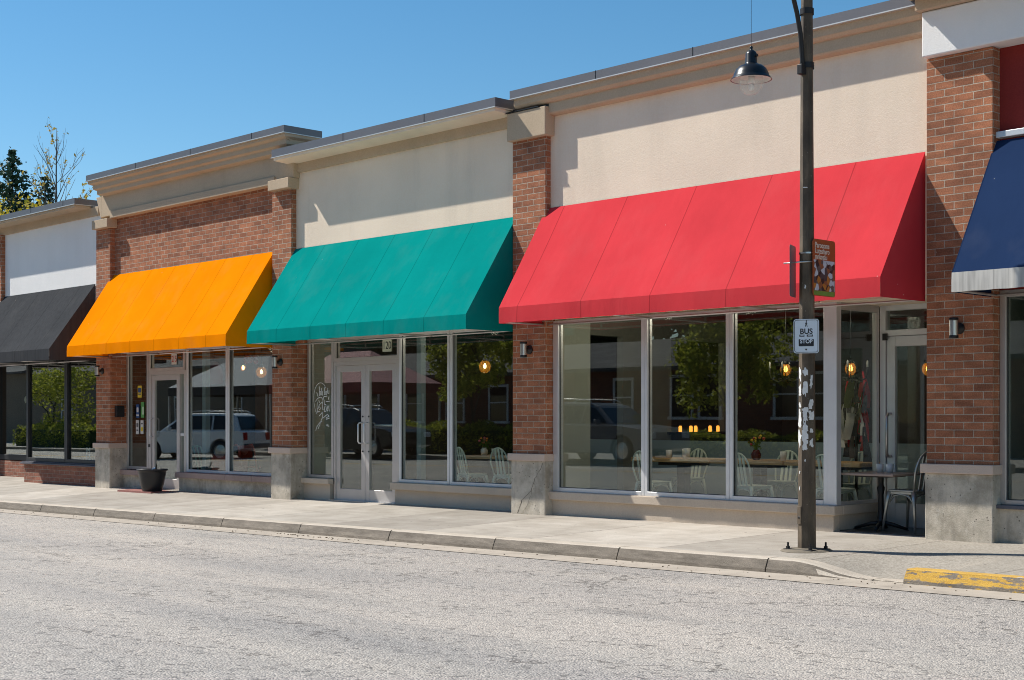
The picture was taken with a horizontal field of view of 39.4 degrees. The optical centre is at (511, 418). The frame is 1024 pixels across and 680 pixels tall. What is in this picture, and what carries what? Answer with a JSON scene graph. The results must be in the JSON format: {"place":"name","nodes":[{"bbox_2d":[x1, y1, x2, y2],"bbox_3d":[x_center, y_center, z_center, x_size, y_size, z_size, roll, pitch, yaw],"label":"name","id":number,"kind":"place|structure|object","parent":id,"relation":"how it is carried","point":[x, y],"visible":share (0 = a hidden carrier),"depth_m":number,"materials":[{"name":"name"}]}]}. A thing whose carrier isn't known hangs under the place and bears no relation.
{"place":"outdoors","nodes":[
{"label":"outdoors","id":0,"kind":"place"},
{"bbox_2d":[86,447,90,459],"bbox_3d":[-8.943,0.760,30.162,0.020,0.320,0.180,0,0,-44],"label":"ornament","id":1,"kind":"object","parent":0,"point":[87,450],"visible":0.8,"depth_m":30.17,"materials":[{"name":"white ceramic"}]},
{"bbox_2d":[0,0,888,211],"label":"sky","id":2,"kind":"structure","parent":0,"point":[128,82],"materials":[{"name":"blue"}]},
{"bbox_2d":[0,512,1023,679],"bbox_3d":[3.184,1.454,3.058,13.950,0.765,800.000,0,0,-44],"label":"road","id":3,"kind":"structure","parent":0,"point":[81,599],"depth_m":10.22,"materials":[{"name":"grey asphalt"}]},
{"bbox_2d":[0,500,902,583],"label":"kerb","id":4,"kind":"structure","parent":3,"relation":"on","point":[785,565],"depth_m":16.60,"materials":[{"name":"concrete"}]},
{"bbox_2d":[0,509,1023,600],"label":"gutter","id":5,"kind":"object","parent":3,"relation":"on","point":[906,587],"visible":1,"depth_m":14.98,"materials":[{"name":"concrete"}]},
{"bbox_2d":[2,510,1010,598],"bbox_3d":[-2.423,1.545,18.504,0.430,0.212,21.936,0,0,-44],"label":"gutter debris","id":6,"kind":"object","parent":5,"relation":"on","point":[504,554],"visible":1,"depth_m":17.68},
{"bbox_2d":[903,567,1023,593],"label":"yellow kerb","id":7,"kind":"structure","parent":3,"relation":"on","point":[964,580],"depth_m":12.34,"materials":[{"name":"paint"}]},
{"bbox_2d":[0,476,1023,579],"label":"pavement","id":8,"kind":"structure","parent":0,"point":[891,556],"depth_m":17.59,"materials":[{"name":"concrete"}]},
{"bbox_2d":[0,198,104,485],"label":"shop building","id":9,"kind":"structure","parent":8,"relation":"on","point":[51,246],"depth_m":31.30,"materials":[{"name":"white paint"}]},
{"bbox_2d":[0,360,63,459],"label":"window frame","id":10,"kind":"structure","parent":9,"relation":"in","point":[2,456],"depth_m":33.94,"materials":[{"name":"black metal"}]},
{"bbox_2d":[26,360,65,462],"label":"window frame","id":11,"kind":"structure","parent":9,"relation":"in","point":[29,457],"depth_m":31.27,"materials":[{"name":"black metal"}]},
{"bbox_2d":[0,284,94,365],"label":"awning","id":12,"kind":"object","parent":9,"relation":"attached to","point":[43,325],"visible":1,"depth_m":29.32,"materials":[{"name":"grey fabric"}]},
{"bbox_2d":[52,433,56,457],"bbox_3d":[-10.360,0.600,31.921,0.132,0.560,0.660,0,0,-44],"label":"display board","id":13,"kind":"object","parent":9,"relation":"in","point":[54,445],"visible":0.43,"depth_m":31.68,"materials":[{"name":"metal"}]},
{"bbox_2d":[66,360,94,463],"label":"window frame","id":14,"kind":"structure","parent":9,"relation":"in","point":[69,459],"depth_m":29.95,"materials":[{"name":"black metal"}]},
{"bbox_2d":[136,468,167,491],"bbox_3d":[-6.742,1.150,26.772,0.576,0.430,0.576,0,0,-44],"label":"planter","id":15,"kind":"object","parent":8,"relation":"on","point":[151,479],"visible":1,"depth_m":26.58,"materials":[{"name":"black plastic"}]},
{"bbox_2d":[85,125,321,499],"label":"shop building","id":16,"kind":"structure","parent":8,"relation":"on","point":[230,198],"depth_m":26.88,"materials":[{"name":"red brick"}]},
{"bbox_2d":[95,365,103,375],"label":"wall lamp","id":17,"kind":"object","parent":16,"relation":"attached to","point":[97,370],"visible":1,"depth_m":28.36,"materials":[{"name":"silver metal"}]},
{"bbox_2d":[115,406,124,416],"bbox_3d":[-7.781,-0.150,28.345,0.180,0.220,0.099,0,0,-44],"label":"mailbox","id":18,"kind":"object","parent":16,"relation":"attached to","point":[119,411],"visible":1,"depth_m":28.30,"materials":[{"name":"black metal"}]},
{"bbox_2d":[126,351,147,468],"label":"window frame","id":19,"kind":"structure","parent":16,"relation":"in","point":[128,359],"depth_m":28.47,"materials":[{"name":"metal"}]},
{"bbox_2d":[136,404,138,417],"bbox_3d":[-7.401,-0.155,28.246,0.002,0.270,0.125,0,0,-44],"label":"sticker","id":20,"kind":"object","parent":16,"relation":"attached to","point":[137,410],"visible":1,"depth_m":28.25,"materials":[{"name":"blue paper"}]},
{"bbox_2d":[136,420,138,433],"bbox_3d":[-7.408,0.160,28.253,0.002,0.280,0.115,0,0,-44],"label":"notice","id":21,"kind":"object","parent":16,"relation":"attached to","point":[137,426],"visible":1,"depth_m":28.25,"materials":[{"name":"white paper"}]},
{"bbox_2d":[138,386,141,397],"bbox_3d":[-7.346,-0.540,28.188,0.002,0.235,0.155,0,0,-44],"label":"sticker","id":22,"kind":"object","parent":16,"relation":"attached to","point":[139,391],"visible":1,"depth_m":28.18,"materials":[{"name":"yellow paper"}]},
{"bbox_2d":[140,420,142,433],"bbox_3d":[-7.283,0.160,28.123,0.002,0.270,0.115,0,0,-44],"label":"notice","id":23,"kind":"object","parent":16,"relation":"attached to","point":[141,426],"visible":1,"depth_m":28.14,"materials":[{"name":"white paper"}]},
{"bbox_2d":[141,402,143,417],"bbox_3d":[-7.269,-0.180,28.109,0.002,0.310,0.125,0,0,-44],"label":"sticker","id":24,"kind":"object","parent":16,"relation":"attached to","point":[142,409],"visible":1,"depth_m":28.11,"materials":[{"name":"green paper"}]},
{"bbox_2d":[148,374,178,489],"bbox_3d":[-6.699,0.246,27.475,0.141,2.188,1.105,0,0,-44],"label":"door","id":25,"kind":"structure","parent":16,"relation":"in","point":[168,483],"depth_m":27.73,"materials":[{"name":"metal"}]},
{"bbox_2d":[148,350,185,370],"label":"window frame","id":26,"kind":"structure","parent":16,"relation":"in","point":[150,357],"depth_m":27.49,"materials":[{"name":"metal"}]},
{"bbox_2d":[67,252,271,357],"bbox_3d":[-6.344,-2.029,26.017,0.964,1.642,5.620,0,0,-44],"label":"awning","id":27,"kind":"object","parent":16,"relation":"attached to","point":[217,303],"visible":1,"depth_m":25.54,"materials":[{"name":"orange fabric"}]},
{"bbox_2d":[171,354,176,364],"bbox_3d":[-6.446,-1.140,27.250,0.005,0.200,0.191,0,0,-44],"label":"number sign","id":28,"kind":"object","parent":16,"relation":"attached to","point":[173,359],"visible":0.99,"depth_m":27.27,"materials":[{"name":"white paper"}]},
{"bbox_2d":[193,445,201,469],"bbox_3d":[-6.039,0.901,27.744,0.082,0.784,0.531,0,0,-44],"label":"garden chair","id":29,"kind":"object","parent":16,"relation":"in","point":[198,455],"visible":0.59,"depth_m":27.79,"materials":[{"name":"green paint"}]},
{"bbox_2d":[186,346,226,473],"bbox_3d":[-5.607,-0.172,26.396,0.104,2.335,1.395,0,0,-44],"label":"window frame","id":30,"kind":"structure","parent":16,"relation":"in","point":[188,355],"depth_m":26.84,"materials":[{"name":"metal"}]},
{"bbox_2d":[210,349,223,383],"bbox_3d":[-5.795,-1.140,27.750,0.380,0.920,0.380,0,0,-44],"label":"pendant lamp","id":31,"kind":"object","parent":16,"relation":"hanging from","point":[216,374],"visible":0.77,"depth_m":27.62,"materials":[{"name":"white metal"}]},
{"bbox_2d":[210,453,247,474],"bbox_3d":[-5.443,0.985,27.527,0.440,0.630,0.690,0,0,-44],"label":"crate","id":32,"kind":"object","parent":16,"relation":"on","point":[218,461],"visible":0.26,"depth_m":27.36,"materials":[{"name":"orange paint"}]},
{"bbox_2d":[233,444,260,475],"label":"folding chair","id":33,"kind":"object","parent":16,"relation":"on","point":[244,451],"visible":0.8,"depth_m":26.96,"materials":[{"name":"red paint"}]},
{"bbox_2d":[227,346,270,475],"bbox_3d":[-4.448,-0.172,25.189,0.104,2.335,1.930,0,0,-44],"label":"window frame","id":34,"kind":"structure","parent":16,"relation":"in","point":[229,352],"depth_m":25.83,"materials":[{"name":"metal"}]},
{"bbox_2d":[243,353,258,363],"bbox_3d":[-4.863,-1.308,26.521,0.231,0.584,0.294,0,0,-44],"label":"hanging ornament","id":35,"kind":"object","parent":16,"relation":"hanging from","point":[248,358],"visible":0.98,"depth_m":26.47,"materials":[{"name":"white glass"}]},
{"bbox_2d":[259,348,263,373],"bbox_3d":[-4.659,-1.182,26.567,0.190,0.836,0.190,0,0,-44],"label":"pendant lamp","id":36,"kind":"object","parent":16,"relation":"hanging from","point":[261,365],"visible":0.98,"depth_m":26.56,"materials":[{"name":"white glass"}]},
{"bbox_2d":[272,355,282,368],"bbox_3d":[-3.952,-0.955,23.974,0.169,0.216,0.124,0,0,-44],"label":"wall lamp","id":37,"kind":"object","parent":16,"relation":"attached to","point":[275,362],"visible":1,"depth_m":23.92,"materials":[{"name":"silver metal"}]},
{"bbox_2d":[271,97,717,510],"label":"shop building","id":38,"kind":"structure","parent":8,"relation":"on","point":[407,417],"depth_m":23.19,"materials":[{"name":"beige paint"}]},
{"bbox_2d":[307,339,333,477],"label":"window frame","id":39,"kind":"structure","parent":38,"relation":"in","point":[310,348],"depth_m":23.96,"materials":[{"name":"metal"}]},
{"bbox_2d":[314,383,329,428],"bbox_3d":[-3.168,-0.206,23.769,0.001,0.805,0.445,0,0,-44],"label":"window drawing","id":40,"kind":"object","parent":38,"relation":"attached to","point":[321,392],"depth_m":23.75},
{"bbox_2d":[335,365,364,500],"bbox_3d":[-2.638,0.229,23.157,0.152,2.192,0.777,0,0,-44],"label":"door","id":41,"kind":"structure","parent":38,"relation":"in","point":[341,493],"depth_m":23.36,"materials":[{"name":"metal"}]},
{"bbox_2d":[333,334,398,361],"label":"window frame","id":42,"kind":"structure","parent":38,"relation":"in","point":[336,346],"depth_m":22.91,"materials":[{"name":"metal"}]},
{"bbox_2d":[363,364,395,502],"bbox_3d":[-2.064,0.229,22.606,0.216,2.192,0.801,0,0,-44],"label":"door","id":43,"kind":"structure","parent":38,"relation":"in","point":[371,495],"depth_m":22.78,"materials":[{"name":"metal"}]},
{"bbox_2d":[247,217,512,345],"bbox_3d":[-2.122,-2.029,21.621,0.964,1.622,5.310,0,0,-44],"label":"awning","id":44,"kind":"object","parent":38,"relation":"attached to","point":[457,277],"visible":1,"depth_m":21.14,"materials":[{"name":"teal fabric"}]},
{"bbox_2d":[383,339,391,351],"bbox_3d":[-1.970,-1.155,22.509,0.005,0.190,0.225,0,0,-44],"label":"number sign","id":45,"kind":"object","parent":38,"relation":"attached to","point":[387,345],"visible":1,"depth_m":22.50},
{"bbox_2d":[399,330,449,484],"bbox_3d":[-1.315,-0.177,21.845,0.104,2.325,1.185,0,0,-44],"label":"window frame","id":46,"kind":"structure","parent":38,"relation":"in","point":[401,341],"depth_m":22.21,"materials":[{"name":"metal"}]},
{"bbox_2d":[457,447,488,482],"bbox_3d":[-0.629,0.865,22.277,0.479,0.874,0.425,0,0,-29],"label":"cafe chair","id":47,"kind":"object","parent":38,"relation":"on","point":[467,475],"visible":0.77,"depth_m":22.18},
{"bbox_2d":[450,329,510,487],"bbox_3d":[-0.321,-0.177,20.810,0.104,2.325,1.665,0,0,-44],"label":"window frame","id":48,"kind":"structure","parent":38,"relation":"in","point":[453,338],"depth_m":21.36,"materials":[{"name":"metal"}]},
{"bbox_2d":[482,331,487,368],"bbox_3d":[-0.438,-1.169,23.037,0.190,0.861,0.190,0,0,-44],"label":"pendant lamp","id":49,"kind":"object","parent":38,"relation":"hanging from","point":[484,359],"visible":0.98,"depth_m":23.03,"materials":[{"name":"black metal"}]},
{"bbox_2d":[464,454,511,483],"bbox_3d":[0.026,0.939,22.554,0.600,0.717,1.700,0,0,-44],"label":"wooden table","id":50,"kind":"object","parent":38,"relation":"on","point":[481,457],"visible":0.2,"depth_m":22.60,"materials":[{"name":"brown wood"}]},
{"bbox_2d":[481,449,486,454],"bbox_3d":[-0.450,0.530,22.790,0.100,0.100,0.100,0,0,-44],"label":"cup","id":51,"kind":"object","parent":50,"relation":"on","point":[483,451],"visible":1,"depth_m":22.75,"materials":[{"name":"white ceramic"}]},
{"bbox_2d":[478,437,492,454],"bbox_3d":[-0.454,0.431,22.973,0.251,0.298,0.200,0,0,-44],"label":"flower vase","id":52,"kind":"object","parent":50,"relation":"on","point":[483,444],"visible":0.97,"depth_m":22.96,"materials":[{"name":"green ceramic"}]},
{"bbox_2d":[490,447,510,483],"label":"cafe chair","id":53,"kind":"object","parent":38,"relation":"on","point":[505,476],"visible":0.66,"depth_m":21.69,"materials":[{"name":"white wood"}]},
{"bbox_2d":[505,0,927,535],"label":"shop building","id":54,"kind":"structure","parent":8,"relation":"on","point":[691,117],"depth_m":18.44,"materials":[{"name":"beige paint"}]},
{"bbox_2d":[520,341,532,357],"bbox_3d":[0.183,-0.955,19.668,0.169,0.216,0.124,0,0,-44],"label":"wall lamp","id":55,"kind":"object","parent":54,"relation":"attached to","point":[525,349],"visible":1,"depth_m":19.62,"materials":[{"name":"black metal"}]},
{"bbox_2d":[553,315,643,495],"bbox_3d":[1.164,-0.175,19.034,0.104,2.330,1.645,0,0,-44],"label":"window frame","id":56,"kind":"structure","parent":54,"relation":"in","point":[557,329],"depth_m":19.53,"materials":[{"name":"metal"}]},
{"bbox_2d":[632,450,672,491],"bbox_3d":[1.926,0.865,19.572,0.479,0.874,0.425,0,0,-32],"label":"cafe chair","id":57,"kind":"object","parent":54,"relation":"on","point":[656,483],"visible":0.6,"depth_m":19.52,"materials":[{"name":"white wood"}]},
{"bbox_2d":[631,457,725,492],"bbox_3d":[2.412,0.921,20.062,0.650,0.752,1.400,0,0,-44],"label":"wooden table","id":58,"kind":"object","parent":54,"relation":"on","point":[684,465],"visible":0.62,"depth_m":19.98,"materials":[{"name":"brown wood"}]},
{"bbox_2d":[666,450,671,457],"bbox_3d":[2.204,0.490,20.070,0.090,0.110,0.090,0,0,-44],"label":"cup","id":59,"kind":"object","parent":58,"relation":"on","point":[668,453],"visible":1,"depth_m":20.04,"materials":[{"name":"white ceramic"}]},
{"bbox_2d":[683,448,690,457],"bbox_3d":[2.424,0.475,19.796,0.100,0.140,0.100,0,0,-44],"label":"cup","id":60,"kind":"object","parent":58,"relation":"on","point":[686,452],"visible":1,"depth_m":19.76,"materials":[{"name":"white ceramic"}]},
{"bbox_2d":[644,309,728,499],"bbox_3d":[2.209,-0.175,17.946,0.104,2.330,1.360,0,0,-44],"label":"window frame","id":61,"kind":"structure","parent":54,"relation":"in","point":[648,491],"depth_m":18.37,"materials":[{"name":"metal"}]},
{"bbox_2d":[669,448,707,493],"bbox_3d":[2.568,0.865,20.794,0.479,0.874,0.425,0,0,-42],"label":"cafe chair","id":62,"kind":"object","parent":54,"relation":"on","point":[695,479],"visible":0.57,"depth_m":20.79,"materials":[{"name":"white wood"}]},
{"bbox_2d":[667,431,737,434],"bbox_3d":[2.904,0.220,22.697,1.550,0.040,0.520,0,0,-44],"label":"counter shelf","id":63,"kind":"object","parent":54,"relation":"attached to","point":[693,432],"visible":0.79,"depth_m":22.38,"materials":[{"name":"wood"}]},
{"bbox_2d":[499,152,924,325],"bbox_3d":[2.145,-2.079,17.220,0.905,1.622,5.770,0,0,-44],"label":"awning","id":64,"kind":"object","parent":54,"relation":"attached to","point":[719,245],"visible":0.94,"depth_m":16.80,"materials":[{"name":"red fabric"}]},
{"bbox_2d":[710,458,797,496],"bbox_3d":[3.319,0.921,19.117,0.650,0.752,1.180,0,0,-44],"label":"wooden table","id":65,"kind":"object","parent":54,"relation":"on","point":[760,466],"visible":0.5,"depth_m":19.04,"materials":[{"name":"brown wood"}]},
{"bbox_2d":[747,435,764,459],"bbox_3d":[3.243,0.375,19.017,0.221,0.339,0.254,0,0,35],"label":"flower vase","id":66,"kind":"object","parent":65,"relation":"on","point":[755,454],"visible":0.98,"depth_m":18.99,"materials":[{"name":"red ceramic"}]},
{"bbox_2d":[780,451,786,460],"bbox_3d":[3.547,0.485,18.684,0.090,0.120,0.090,0,0,-44],"label":"cup","id":67,"kind":"object","parent":65,"relation":"on","point":[783,454],"visible":1,"depth_m":18.65,"materials":[{"name":"white ceramic"}]},
{"bbox_2d":[737,453,773,496],"bbox_3d":[3.090,0.865,18.361,0.479,0.874,0.425,0,0,-30],"label":"cafe chair","id":68,"kind":"object","parent":54,"relation":"on","point":[751,487],"visible":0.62,"depth_m":18.25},
{"bbox_2d":[729,302,826,504],"bbox_3d":[3.168,-0.175,16.947,0.104,2.330,1.400,0,0,-44],"label":"window frame","id":69,"kind":"structure","parent":54,"relation":"in","point":[733,495],"depth_m":17.39,"materials":[{"name":"metal"}]},
{"bbox_2d":[767,450,797,497],"bbox_3d":[3.676,0.865,19.640,0.425,0.874,0.479,0,0,44],"label":"cafe chair","id":70,"kind":"object","parent":54,"relation":"on","point":[776,483],"visible":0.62,"depth_m":19.70,"materials":[{"name":"white wood"}]},
{"bbox_2d":[769,310,798,382],"bbox_3d":[3.607,-1.040,18.825,0.328,1.120,0.328,0,0,-22],"label":"pendant lamp","id":71,"kind":"object","parent":54,"relation":"hanging from","point":[786,369],"visible":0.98,"depth_m":18.82,"materials":[{"name":"black metal"}]},
{"bbox_2d":[784,460,879,500],"bbox_3d":[4.133,0.921,18.269,0.650,0.752,1.130,0,0,-44],"label":"wooden table","id":72,"kind":"object","parent":54,"relation":"on","point":[852,465],"visible":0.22,"depth_m":18.02,"materials":[{"name":"brown wood"}]},
{"bbox_2d":[816,454,857,499],"bbox_3d":[3.981,0.865,17.620,0.479,0.874,0.425,0,0,-34],"label":"cafe chair","id":73,"kind":"object","parent":54,"relation":"on","point":[843,490],"visible":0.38,"depth_m":17.57,"materials":[{"name":"grey metal"}]},
{"bbox_2d":[841,311,868,382],"bbox_3d":[4.293,-1.032,18.110,0.328,1.135,0.328,0,0,-22],"label":"pendant lamp","id":74,"kind":"object","parent":54,"relation":"hanging from","point":[850,368],"visible":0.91,"depth_m":18.07,"materials":[{"name":"black metal"}]},
{"bbox_2d":[841,371,871,497],"bbox_3d":[4.440,0.342,18.391,0.430,1.915,0.589,0,0,-44],"label":"coat rack","id":75,"kind":"object","parent":54,"relation":"on","point":[854,419],"visible":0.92,"depth_m":18.33,"materials":[{"name":"fabric"}]},
{"bbox_2d":[843,451,871,500],"bbox_3d":[4.487,0.865,18.796,0.480,0.874,0.425,0,0,-44],"label":"cafe chair","id":76,"kind":"object","parent":54,"relation":"on","point":[852,485],"visible":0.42,"depth_m":18.83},
{"bbox_2d":[841,302,878,504],"bbox_3d":[4.043,-0.175,16.692,0.815,2.330,0.060,0,0,-44],"label":"window frame","id":77,"kind":"structure","parent":54,"relation":"in","point":[872,309],"depth_m":16.93,"materials":[{"name":"metal"}]},
{"bbox_2d":[881,451,926,533],"bbox_3d":[4.539,0.818,16.204,0.459,0.944,0.518,0,0,-36],"label":"cafe chair","id":78,"kind":"object","parent":54,"relation":"on","point":[909,494],"visible":0.6,"depth_m":16.05,"materials":[{"name":"grey metal"}]},
{"bbox_2d":[882,333,926,528],"bbox_3d":[4.776,0.130,16.520,0.162,2.280,1.105,0,0,-44],"label":"door","id":79,"kind":"structure","parent":54,"relation":"in","point":[896,512],"depth_m":16.84,"materials":[{"name":"metal"}]},
{"bbox_2d":[730,0,832,552],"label":"street lamp","id":80,"kind":"object","parent":8,"relation":"on","point":[750,72],"visible":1,"depth_m":14.43,"materials":[{"name":"metal"}]},
{"bbox_2d":[790,244,811,297],"bbox_3d":[2.942,-1.495,14.438,0.206,0.520,0.312,0,0,24],"label":"grey sign","id":81,"kind":"object","parent":80,"relation":"attached to","point":[792,272],"visible":0.98,"depth_m":14.44,"materials":[{"name":"metal"}]},
{"bbox_2d":[794,319,818,352],"bbox_3d":[2.984,-0.835,14.483,0.252,0.345,0.199,0,0,12],"label":"bus stop sign","id":82,"kind":"object","parent":80,"relation":"attached to","point":[806,335],"visible":1,"depth_m":14.40,"materials":[{"name":"white metal"}]},
{"bbox_2d":[783,239,834,296],"bbox_3d":[3.063,-1.535,14.511,0.594,0.575,0.185,0,0,-17],"label":"event sign","id":83,"kind":"object","parent":80,"relation":"attached to","point":[823,267],"visible":1,"depth_m":14.53,"materials":[{"name":"metal"}]},
{"bbox_2d":[841,471,924,531],"bbox_3d":[4.263,0.956,16.453,0.700,0.672,0.710,0,0,-44],"label":"pavement table","id":84,"kind":"object","parent":8,"relation":"on","point":[881,476],"visible":0.9,"depth_m":16.43,"materials":[{"name":"metal"}]},
{"bbox_2d":[876,464,883,471],"bbox_3d":[4.276,0.570,16.611,0.090,0.100,0.090,0,0,-44],"label":"cup","id":85,"kind":"object","parent":84,"relation":"on","point":[879,467],"visible":1,"depth_m":16.58,"materials":[{"name":"white ceramic"}]},
{"bbox_2d":[885,464,893,472],"bbox_3d":[4.351,0.568,16.461,0.096,0.105,0.096,0,0,-44],"label":"cup","id":86,"kind":"object","parent":84,"relation":"on","point":[889,468],"visible":1,"depth_m":16.43,"materials":[{"name":"white ceramic"}]},
{"bbox_2d":[910,0,1023,543],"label":"shop building","id":87,"kind":"structure","parent":8,"relation":"on","point":[972,468],"depth_m":15.02,"materials":[{"name":"red brick"}]},
{"bbox_2d":[949,317,964,337],"bbox_3d":[4.657,-0.955,15.009,0.169,0.216,0.124,0,0,-44],"label":"wall lamp","id":88,"kind":"object","parent":87,"relation":"attached to","point":[956,327],"visible":1,"depth_m":14.95,"materials":[{"name":"silver metal"}]},
{"bbox_2d":[951,137,1023,296],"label":"awning","id":89,"kind":"object","parent":87,"relation":"attached to","point":[990,255],"visible":1,"depth_m":14.24,"materials":[{"name":"blue fabric"}]},
{"bbox_2d":[1000,289,1023,504],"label":"window frame","id":90,"kind":"structure","parent":87,"relation":"in","point":[1005,499],"depth_m":14.86,"materials":[{"name":"metal"}]},
{"label":"ground","id":91,"kind":"structure","parent":0,"visible":0},
{"bbox_2d":[0,191,41,214],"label":"tree","id":92,"kind":"object","parent":91,"relation":"on","point":[26,203],"visible":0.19,"depth_m":59.70,"materials":[{"name":"yellow plant"}]},
{"bbox_2d":[0,146,42,213],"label":"conifer tree","id":93,"kind":"object","parent":91,"relation":"on","point":[9,172],"visible":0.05,"depth_m":63.00,"materials":[{"name":"green plant"}]},
{"bbox_2d":[23,175,54,208],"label":"conifer tree","id":94,"kind":"object","parent":91,"relation":"on","point":[50,192],"visible":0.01,"depth_m":60.87,"materials":[{"name":"green plant"}]},
{"bbox_2d":[0,117,101,214],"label":"tree","id":95,"kind":"object","parent":91,"relation":"on","point":[55,174],"visible":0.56,"depth_m":59.27,"materials":[{"name":"grey plant"}]}
]}

